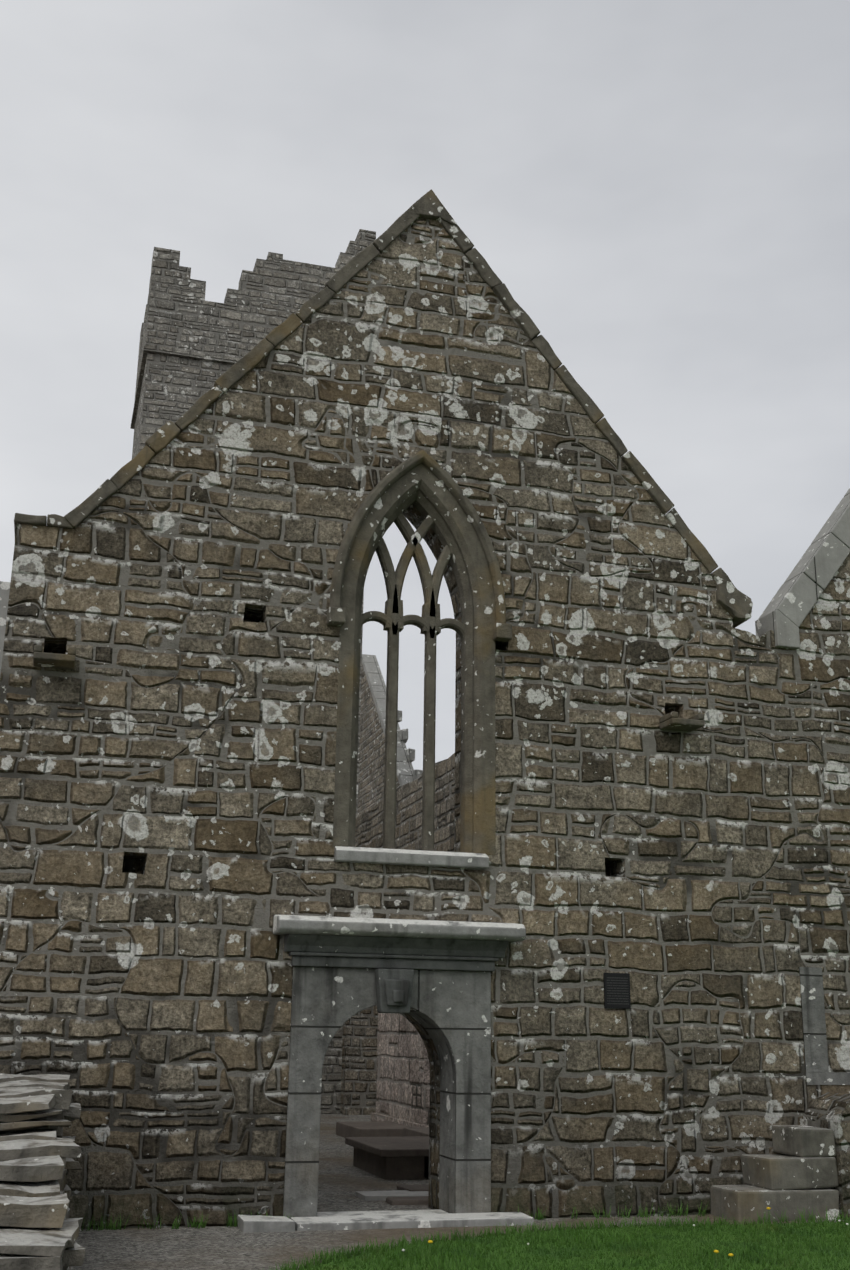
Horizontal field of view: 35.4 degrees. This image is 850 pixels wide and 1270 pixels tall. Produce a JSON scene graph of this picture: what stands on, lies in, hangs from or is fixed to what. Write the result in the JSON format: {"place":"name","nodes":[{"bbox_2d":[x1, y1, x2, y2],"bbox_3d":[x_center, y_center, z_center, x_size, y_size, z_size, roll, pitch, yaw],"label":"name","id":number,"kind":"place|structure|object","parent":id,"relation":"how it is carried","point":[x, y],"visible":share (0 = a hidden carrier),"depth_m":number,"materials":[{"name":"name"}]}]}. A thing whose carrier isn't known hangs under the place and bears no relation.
{"place":"outdoors","nodes":[
{"label":"outdoors","id":0,"kind":"place"},
{"bbox_2d":[0,0,849,769],"label":"sky","id":1,"kind":"structure","parent":0,"point":[662,187],"materials":[{"name":"grey"}]},
{"bbox_2d":[71,1114,843,1269],"bbox_3d":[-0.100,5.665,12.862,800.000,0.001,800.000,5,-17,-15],"label":"ground","id":2,"kind":"structure","parent":0,"point":[342,1179],"depth_m":11.81,"materials":[{"name":"grey gravel"}]},
{"bbox_2d":[0,581,10,674],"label":"stone wall","id":3,"kind":"structure","parent":2,"relation":"on","point":[4,592],"depth_m":20.34,"materials":[{"name":"grey stone"}]},
{"bbox_2d":[0,1073,85,1269],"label":"stone wall","id":4,"kind":"structure","parent":2,"relation":"on","point":[39,1228],"depth_m":8.88,"materials":[{"name":"stone"}]},
{"bbox_2d":[130,229,375,1113],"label":"tower","id":5,"kind":"structure","parent":2,"relation":"on","point":[194,345],"depth_m":33.58,"materials":[{"name":"stone"}]},
{"bbox_2d":[357,665,399,815],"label":"interior side wall","id":6,"kind":"structure","parent":2,"relation":"on","point":[371,766],"depth_m":45.73,"materials":[{"name":"grey stone"}]},
{"bbox_2d":[362,654,422,785],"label":"transept coping","id":7,"kind":"object","parent":6,"relation":"on","point":[406,772],"visible":0.29,"depth_m":44.26,"materials":[{"name":"grey stone"}]},
{"bbox_2d":[336,1121,428,1204],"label":"tomb slabs","id":8,"kind":"structure","parent":2,"relation":"on","point":[387,1150],"depth_m":17.07,"materials":[{"name":"stone"}]},
{"bbox_2d":[237,1209,533,1232],"bbox_3d":[-0.413,5.613,12.779,2.802,0.158,0.910,5,-17,-15],"label":"door threshold","id":9,"kind":"object","parent":2,"relation":"on","point":[355,1220],"depth_m":12.50,"materials":[{"name":"grey stone"}]},
{"bbox_2d":[355,1190,428,1200],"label":"stone slab","id":10,"kind":"structure","parent":2,"relation":"on","point":[373,1195],"depth_m":14.59,"materials":[{"name":"grey stone"}]},
{"bbox_2d":[340,753,454,1114],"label":"interior wall","id":11,"kind":"structure","parent":2,"relation":"on","point":[359,1065],"depth_m":28.86,"materials":[{"name":"grey stone"}]},
{"bbox_2d":[371,1013,429,1126],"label":"arcade pier","id":12,"kind":"structure","parent":2,"relation":"on","point":[403,1085],"depth_m":24.13,"materials":[{"name":"stone"}]},
{"bbox_2d":[0,218,849,1229],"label":"facade wall","id":13,"kind":"structure","parent":2,"relation":"on","point":[166,788],"depth_m":14.09,"materials":[{"name":"grey stone"}]},
{"bbox_2d":[33,645,704,731],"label":"stones","id":14,"kind":"object","parent":13,"relation":"attached to","point":[668,721],"visible":1,"depth_m":13.31,"materials":[{"name":"stone"}]},
{"bbox_2d":[14,189,752,627],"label":"gable copings","id":15,"kind":"object","parent":13,"relation":"attached to","point":[734,601],"visible":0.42,"depth_m":15.71,"materials":[{"name":"grey stone"}]},
{"bbox_2d":[283,966,490,1218],"bbox_3d":[-0.406,4.606,13.364,2.060,2.410,0.580,5,-17,-15],"label":"door surround","id":16,"kind":"object","parent":13,"relation":"attached to","point":[450,1012],"visible":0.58,"depth_m":13.22,"materials":[{"name":"grey stone"}]},
{"bbox_2d":[375,969,413,1013],"bbox_3d":[-0.294,3.541,13.244,0.376,0.425,0.279,5,-17,-15],"label":"keystone","id":17,"kind":"object","parent":16,"relation":"attached to","point":[394,987],"depth_m":13.18,"materials":[{"name":"grey stone"}]},
{"bbox_2d":[284,934,508,971],"bbox_3d":[-0.272,3.202,13.397,2.280,0.298,0.254,5,-17,-15],"label":"door cornice","id":18,"kind":"structure","parent":16,"relation":"on","point":[313,950],"depth_m":13.37,"materials":[{"name":"grey stone"}]},
{"bbox_2d":[273,915,525,941],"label":"cornice","id":19,"kind":"structure","parent":18,"relation":"on","point":[353,926],"depth_m":13.25,"materials":[{"name":"grey stone"}]},
{"bbox_2d":[334,846,488,868],"bbox_3d":[-0.201,2.374,14.043,1.640,0.160,0.650,5,-17,-15],"label":"window sill","id":20,"kind":"structure","parent":13,"relation":"attached to","point":[409,857],"depth_m":13.75,"materials":[{"name":"grey stone"}]},
{"bbox_2d":[333,463,495,854],"bbox_3d":[-0.139,0.202,14.725,1.760,4.414,0.504,5,-17,-15],"label":"window frame","id":21,"kind":"object","parent":13,"relation":"attached to","point":[423,489],"visible":0.88,"depth_m":14.58,"materials":[{"name":"grey stone"}]},
{"bbox_2d":[361,513,464,850],"bbox_3d":[-0.151,0.480,14.674,1.380,3.872,0.140,5,-17,-15],"label":"tracery window","id":22,"kind":"structure","parent":21,"relation":"in","point":[394,621],"depth_m":14.71,"materials":[{"name":"grey stone"}]},
{"bbox_2d":[326,450,511,641],"bbox_3d":[-0.036,-1.070,14.789,2.060,2.172,0.170,5,-17,-15],"label":"hood mould","id":23,"kind":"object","parent":13,"relation":"attached to","point":[336,616],"depth_m":14.82,"materials":[{"name":"grey stone"}]},
{"bbox_2d":[603,973,630,1008],"bbox_3d":[2.025,3.751,14.041,0.290,0.360,0.025,5,-17,-15],"label":"plaque","id":24,"kind":"object","parent":13,"relation":"attached to","point":[616,990],"visible":0.93,"depth_m":14.03,"materials":[{"name":"black metal"}]},
{"bbox_2d":[755,488,849,648],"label":"gable coping","id":25,"kind":"object","parent":13,"relation":"attached to","point":[786,611],"visible":0.94,"depth_m":16.13,"materials":[{"name":"grey stone"}]},
{"bbox_2d":[799,967,849,1084],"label":"window surround","id":26,"kind":"object","parent":13,"relation":"attached to","point":[814,1028],"visible":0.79,"depth_m":14.53,"materials":[{"name":"stone"}]},
{"bbox_2d":[710,1125,838,1221],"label":"stone steps","id":27,"kind":"structure","parent":2,"relation":"on","point":[801,1175],"depth_m":13.44,"materials":[{"name":"grey stone"}]},
{"bbox_2d":[803,1092,849,1219],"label":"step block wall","id":28,"kind":"structure","parent":2,"relation":"on","point":[829,1110],"depth_m":13.66,"materials":[{"name":"grey stone"}]},
{"bbox_2d":[82,1203,849,1269],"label":"lawn ground","id":29,"kind":"structure","parent":0,"point":[675,1231],"depth_m":11.21,"materials":[{"name":"green plant"}]},
{"bbox_2d":[428,1207,770,1256],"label":"yellow flowers","id":30,"kind":"object","parent":29,"relation":"on","point":[715,1251],"visible":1,"depth_m":10.55,"materials":[{"name":"yellow plant"}]},
{"bbox_2d":[403,1210,847,1265],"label":"flower stems","id":31,"kind":"object","parent":29,"relation":"on","point":[694,1230],"visible":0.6,"depth_m":10.81,"materials":[{"name":"green plant"}]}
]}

